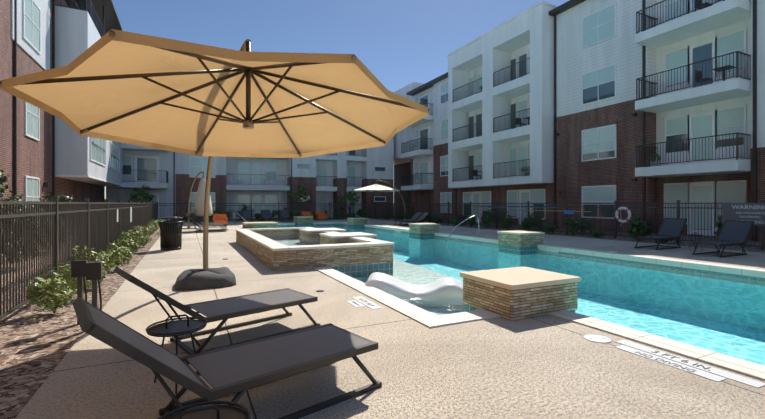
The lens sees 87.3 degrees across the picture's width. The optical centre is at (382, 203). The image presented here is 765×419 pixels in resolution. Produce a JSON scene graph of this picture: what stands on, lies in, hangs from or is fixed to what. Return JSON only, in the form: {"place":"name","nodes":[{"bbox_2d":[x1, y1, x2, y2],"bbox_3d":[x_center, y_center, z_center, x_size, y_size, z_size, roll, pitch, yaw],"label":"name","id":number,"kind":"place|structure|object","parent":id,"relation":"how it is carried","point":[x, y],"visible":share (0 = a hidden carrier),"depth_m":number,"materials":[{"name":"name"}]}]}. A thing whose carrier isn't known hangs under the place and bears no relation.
{"place":"outdoors","nodes":[
{"label":"outdoors","id":0,"kind":"place"},
{"bbox_2d":[0,0,122,233],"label":"building","id":1,"kind":"structure","parent":0,"point":[42,152],"depth_m":19.81,"materials":[{"name":"brick"}]},
{"bbox_2d":[106,136,393,219],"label":"building","id":2,"kind":"structure","parent":0,"point":[167,176],"depth_m":39.42,"materials":[{"name":"paint"}]},
{"bbox_2d":[105,0,568,198],"label":"sky","id":3,"kind":"structure","parent":0,"point":[402,43],"materials":[{"name":"blue"}]},
{"bbox_2d":[0,215,764,418],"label":"ground","id":4,"kind":"structure","parent":0,"point":[36,344],"depth_m":4.84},
{"bbox_2d":[0,170,73,264],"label":"shrubs","id":5,"kind":"object","parent":4,"relation":"on","point":[2,192],"visible":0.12,"depth_m":9.36,"materials":[{"name":"green plant"}]},
{"bbox_2d":[0,196,157,319],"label":"fence","id":6,"kind":"object","parent":4,"relation":"on","point":[96,226],"visible":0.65,"depth_m":6.84,"materials":[{"name":"grey metal"}]},
{"bbox_2d":[117,207,131,221],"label":"fence signs","id":7,"kind":"object","parent":6,"relation":"attached to","point":[130,214],"visible":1,"depth_m":15.82,"materials":[{"name":"white plastic"}]},
{"bbox_2d":[71,260,87,323],"bbox_3d":[-3.754,1.097,4.978,0.150,0.790,0.135,0,0,-26],"label":"electrical box","id":8,"kind":"object","parent":4,"relation":"on","point":[78,269],"visible":0.67,"depth_m":4.94,"materials":[{"name":"grey metal"}]},
{"bbox_2d":[86,262,102,309],"bbox_3d":[-3.442,1.097,4.796,0.150,0.790,0.135,0,0,-26],"label":"electrical box","id":9,"kind":"object","parent":4,"relation":"on","point":[94,272],"visible":0.77,"depth_m":4.77,"materials":[{"name":"grey metal"}]},
{"bbox_2d":[25,217,167,312],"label":"bed shrubs","id":10,"kind":"object","parent":4,"relation":"on","point":[125,249],"visible":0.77,"depth_m":7.09,"materials":[{"name":"green plant"}]},
{"bbox_2d":[129,184,154,202],"bbox_3d":[-19.572,-0.003,32.524,1.944,2.995,2.510,0,0,-26],"label":"tree","id":11,"kind":"object","parent":4,"relation":"on","point":[144,194],"visible":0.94,"depth_m":32.30,"materials":[{"name":"green plant"}]},
{"bbox_2d":[158,202,374,221],"bbox_3d":[-9.054,0.687,35.062,18.640,1.610,0.090,0,0,-26],"label":"fence","id":12,"kind":"object","parent":4,"relation":"on","point":[329,208],"visible":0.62,"depth_m":34.62,"materials":[{"name":"grey metal"}]},
{"bbox_2d":[171,208,368,221],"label":"shrubs","id":13,"kind":"object","parent":4,"relation":"on","point":[258,216],"visible":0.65,"depth_m":34.35,"materials":[{"name":"green plant"}]},
{"bbox_2d":[177,204,369,219],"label":"shrubs","id":14,"kind":"object","parent":4,"relation":"on","point":[246,208],"visible":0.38,"depth_m":36.63,"materials":[{"name":"green plant"}]},
{"bbox_2d":[288,184,311,207],"bbox_3d":[-7.591,-0.165,37.591,2.032,3.319,2.559,0,0,1],"label":"tree","id":15,"kind":"object","parent":4,"relation":"on","point":[301,194],"visible":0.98,"depth_m":37.44,"materials":[{"name":"green plant"}]},
{"bbox_2d":[337,189,359,211],"bbox_3d":[-3.381,0.037,39.763,2.236,2.914,2.162,0,0,15],"label":"tree","id":16,"kind":"object","parent":4,"relation":"on","point":[351,198],"visible":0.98,"depth_m":39.50,"materials":[{"name":"green plant"}]},
{"bbox_2d":[15,219,764,418],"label":"pool deck","id":17,"kind":"structure","parent":4,"relation":"on","point":[546,367],"depth_m":3.67,"materials":[{"name":"beige concrete"}]},
{"bbox_2d":[158,217,183,250],"bbox_3d":[-6.846,0.962,12.991,0.766,1.060,0.766,0,0,-26],"label":"trash can","id":18,"kind":"object","parent":17,"relation":"on","point":[170,235],"visible":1,"depth_m":12.76,"materials":[{"name":"brown metal"}]},
{"bbox_2d":[146,314,206,393],"bbox_3d":[-1.697,1.209,3.320,0.456,0.569,0.456,0,0,-26],"label":"side table","id":19,"kind":"object","parent":17,"relation":"on","point":[186,325],"visible":0.98,"depth_m":3.30,"materials":[{"name":"black metal"}]},
{"bbox_2d":[182,171,212,228],"bbox_3d":[-10.619,-0.137,22.823,3.022,3.272,0.919,0,0,44],"label":"closed umbrella","id":20,"kind":"object","parent":17,"relation":"on","point":[199,204],"visible":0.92,"depth_m":21.91,"materials":[{"name":"beige fabric"}]},
{"bbox_2d":[158,400,251,418],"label":"side table","id":21,"kind":"object","parent":17,"relation":"on","point":[213,411],"visible":1,"depth_m":1.94,"materials":[{"name":"black metal"}]},
{"bbox_2d":[174,267,235,289],"bbox_3d":[-3.256,1.344,7.399,1.040,0.296,0.910,0,0,-26],"label":"umbrella base","id":22,"kind":"object","parent":17,"relation":"on","point":[201,279],"visible":1,"depth_m":7.08,"materials":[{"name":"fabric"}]},
{"bbox_2d":[185,214,226,232],"bbox_3d":[-9.191,1.013,20.898,1.909,0.958,0.700,0,0,-31],"label":"lounger","id":23,"kind":"object","parent":17,"relation":"on","point":[196,224],"visible":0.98,"depth_m":20.81,"materials":[{"name":"grey fabric"}]},
{"bbox_2d":[190,213,227,230],"bbox_3d":[-9.538,1.013,22.064,1.909,0.958,0.700,0,0,-31],"label":"lounger","id":24,"kind":"object","parent":17,"relation":"on","point":[210,224],"visible":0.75,"depth_m":22.00,"materials":[{"name":"grey fabric"}]},
{"bbox_2d":[0,29,429,270],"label":"umbrella","id":25,"kind":"object","parent":17,"relation":"on","point":[178,96],"visible":0.88,"depth_m":4.58,"materials":[{"name":"fabric"}]},
{"bbox_2d":[113,267,319,354],"bbox_3d":[-1.722,1.063,4.431,1.998,0.856,0.700,0,0,-43],"label":"lounger","id":26,"kind":"object","parent":17,"relation":"on","point":[224,310],"visible":0.83,"depth_m":4.42,"materials":[{"name":"grey fabric"}]},
{"bbox_2d":[72,297,381,418],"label":"lounger","id":27,"kind":"object","parent":17,"relation":"on","point":[240,369],"visible":0.94,"depth_m":2.79,"materials":[{"name":"grey fabric"}]},
{"bbox_2d":[242,210,253,221],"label":"lounger","id":28,"kind":"object","parent":17,"relation":"on","point":[246,213],"visible":0.75,"depth_m":32.08,"materials":[{"name":"grey fabric"}]},
{"bbox_2d":[261,210,273,221],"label":"lounger","id":29,"kind":"object","parent":17,"relation":"on","point":[265,214],"visible":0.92,"depth_m":32.80,"materials":[{"name":"grey fabric"}]},
{"bbox_2d":[213,211,326,226],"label":"orange chairs","id":30,"kind":"object","parent":17,"relation":"on","point":[220,218],"visible":0.79,"depth_m":33.92,"materials":[{"name":"orange plastic"}]},
{"bbox_2d":[279,210,292,221],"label":"lounger","id":31,"kind":"object","parent":17,"relation":"on","point":[284,213],"visible":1,"depth_m":33.35,"materials":[{"name":"grey fabric"}]},
{"bbox_2d":[235,227,394,270],"bbox_3d":[-2.503,1.717,12.942,3.460,1.550,7.560,0,0,-26],"label":"spa","id":32,"kind":"object","parent":17,"relation":"on","point":[363,249],"visible":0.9,"depth_m":9.79,"materials":[{"name":"stone"}]},
{"bbox_2d":[255,231,354,245],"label":"spa water","id":33,"kind":"structure","parent":32,"relation":"in","point":[279,235],"depth_m":12.72,"materials":[{"name":"teal liquid"}]},
{"bbox_2d":[353,180,408,221],"bbox_3d":[0.017,-0.162,30.933,4.528,3.322,3.526,0,0,-4],"label":"open umbrella","id":34,"kind":"object","parent":17,"relation":"on","point":[376,188],"visible":0.96,"depth_m":30.32,"materials":[{"name":"beige fabric"}]},
{"bbox_2d":[394,212,422,224],"bbox_3d":[1.819,1.053,27.903,1.994,0.878,0.734,0,0,-26],"label":"lounger","id":35,"kind":"object","parent":17,"relation":"on","point":[417,215],"visible":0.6,"depth_m":28.09,"materials":[{"name":"grey fabric"}]},
{"bbox_2d":[399,212,429,225],"bbox_3d":[2.160,1.053,26.977,1.982,0.878,0.700,0,0,-24],"label":"lounger","id":36,"kind":"object","parent":17,"relation":"on","point":[423,216],"visible":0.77,"depth_m":26.98,"materials":[{"name":"grey fabric"}]},
{"bbox_2d":[446,215,479,246],"bbox_3d":[3.586,1.261,17.754,1.810,1.461,0.080,0,0,-26],"label":"handrail","id":37,"kind":"object","parent":17,"relation":"on","point":[462,222],"visible":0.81,"depth_m":17.85,"materials":[{"name":"silver metal"}]},
{"bbox_2d":[460,266,580,320],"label":"stone block","id":38,"kind":"structure","parent":17,"relation":"on","point":[515,293],"depth_m":5.44,"materials":[{"name":"beige stone"}]},
{"bbox_2d":[346,230,764,387],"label":"depth marker tiles","id":39,"kind":"object","parent":17,"relation":"on","point":[716,374],"visible":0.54,"depth_m":3.77,"materials":[{"name":"white tile"}]},
{"bbox_2d":[635,352,695,371],"bbox_3d":[2.649,1.485,3.773,0.070,0.002,0.512,0,0,-26],"label":"no diving lettering","id":40,"kind":"object","parent":39,"relation":"on","point":[666,361],"visible":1,"depth_m":3.75,"materials":[{"name":"black"}]},
{"bbox_2d":[651,350,710,370],"bbox_3d":[2.834,1.485,3.807,0.088,0.002,0.505,0,0,-26],"label":"depth marking","id":41,"kind":"object","parent":39,"relation":"on","point":[684,360],"visible":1,"depth_m":3.77,"materials":[{"name":"black"}]},
{"bbox_2d":[584,334,611,342],"bbox_3d":[2.365,1.486,4.414,0.270,0.011,0.270,0,0,-26],"label":"skimmer lid","id":42,"kind":"object","parent":17,"relation":"on","point":[596,338],"visible":0.96,"depth_m":4.41,"materials":[{"name":"white plastic"}]},
{"bbox_2d":[634,218,686,249],"bbox_3d":[9.431,1.004,13.583,1.889,0.976,0.700,0,0,-28],"label":"lounger","id":43,"kind":"object","parent":17,"relation":"on","point":[671,227],"visible":1,"depth_m":13.73,"materials":[{"name":"grey fabric"}]},
{"bbox_2d":[688,232,703,249],"bbox_3d":[10.222,1.219,13.094,0.416,0.549,0.416,0,0,-26],"label":"side table","id":44,"kind":"object","parent":17,"relation":"on","point":[694,234],"visible":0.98,"depth_m":13.10,"materials":[{"name":"black plastic"}]},
{"bbox_2d":[692,220,753,257],"bbox_3d":[9.990,1.004,11.757,1.889,0.976,0.700,0,0,-26],"label":"lounger","id":45,"kind":"object","parent":17,"relation":"on","point":[735,230],"visible":1,"depth_m":11.91,"materials":[{"name":"grey fabric"}]},
{"bbox_2d":[381,212,671,242],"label":"shrubs","id":46,"kind":"object","parent":4,"relation":"on","point":[570,226],"visible":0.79,"depth_m":19.98,"materials":[{"name":"green plant"}]},
{"bbox_2d":[400,206,733,241],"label":"shrubs","id":47,"kind":"object","parent":4,"relation":"on","point":[588,224],"visible":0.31,"depth_m":19.63,"materials":[{"name":"green plant"}]},
{"bbox_2d":[375,200,764,249],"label":"fence","id":48,"kind":"object","parent":4,"relation":"on","point":[481,210],"visible":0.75,"depth_m":19.45,"materials":[{"name":"grey metal"}]},
{"bbox_2d":[487,206,590,213],"bbox_3d":[7.777,0.327,21.583,0.100,0.370,7.600,0,0,-26],"label":"pool skimmer pole","id":49,"kind":"object","parent":48,"relation":"attached to","point":[565,211],"visible":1,"depth_m":20.33,"materials":[{"name":"yellow"}]},
{"bbox_2d":[615,207,630,225],"bbox_3d":[10.086,0.553,16.812,0.128,0.846,0.680,0,0,-26],"label":"life ring","id":50,"kind":"object","parent":48,"relation":"attached to","point":[628,217],"visible":1,"depth_m":16.78,"materials":[{"name":"white plastic"}]},
{"bbox_2d":[722,203,764,225],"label":"warning sign","id":51,"kind":"object","parent":48,"relation":"attached to","point":[728,212],"visible":0.78,"depth_m":13.20,"materials":[{"name":"grey"}]},
{"bbox_2d":[732,205,764,208],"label":"sign text","id":52,"kind":"object","parent":51,"relation":"attached to","point":[747,206],"visible":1,"depth_m":13.13,"materials":[{"name":"white"}]},
{"bbox_2d":[278,224,764,365],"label":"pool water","id":53,"kind":"structure","parent":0,"point":[390,267],"depth_m":9.90,"materials":[{"name":"teal liquid"}]},
{"bbox_2d":[242,222,277,228],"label":"stone block","id":54,"kind":"structure","parent":53,"relation":"on","point":[249,225],"depth_m":23.34,"materials":[{"name":"beige stone"}]},
{"bbox_2d":[293,216,312,225],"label":"stone block","id":55,"kind":"structure","parent":53,"relation":"on","point":[302,220],"depth_m":29.93,"materials":[{"name":"beige stone"}]},
{"bbox_2d":[347,218,367,231],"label":"stone block","id":56,"kind":"structure","parent":53,"relation":"on","point":[356,222],"depth_m":28.08,"materials":[{"name":"beige stone"}]},
{"bbox_2d":[365,272,464,307],"bbox_3d":[0.667,1.599,7.479,2.000,0.504,0.800,0,0,4],"label":"pool lounger","id":57,"kind":"object","parent":53,"relation":"on","point":[444,288],"visible":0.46,"depth_m":7.13,"materials":[{"name":"white plastic"}]},
{"bbox_2d":[408,223,439,259],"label":"stone block","id":58,"kind":"structure","parent":53,"relation":"on","point":[420,230],"depth_m":20.10,"materials":[{"name":"beige stone"}]},
{"bbox_2d":[235,222,764,380],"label":"pool coping","id":59,"kind":"object","parent":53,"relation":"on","point":[428,319],"visible":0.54,"depth_m":5.36,"materials":[{"name":"white concrete"}]},
{"bbox_2d":[465,304,574,311],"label":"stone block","id":60,"kind":"structure","parent":53,"relation":"on","point":[469,308],"depth_m":5.87,"materials":[{"name":"beige stone"}]},
{"bbox_2d":[497,230,544,268],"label":"stone block","id":61,"kind":"structure","parent":53,"relation":"on","point":[520,240],"depth_m":14.20,"materials":[{"name":"beige stone"}]},
{"bbox_2d":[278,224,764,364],"bbox_3d":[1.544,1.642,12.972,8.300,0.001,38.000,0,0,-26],"label":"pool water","id":62,"kind":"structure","parent":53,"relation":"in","point":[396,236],"depth_m":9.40,"materials":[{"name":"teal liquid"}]},
{"bbox_2d":[394,0,764,240],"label":"building","id":63,"kind":"structure","parent":0,"point":[586,101],"depth_m":21.93,"materials":[{"name":"paint"}]},
{"bbox_2d":[479,86,659,193],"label":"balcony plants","id":64,"kind":"object","parent":63,"relation":"attached to","point":[653,157],"visible":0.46,"depth_m":19.12,"materials":[{"name":"green plant"}]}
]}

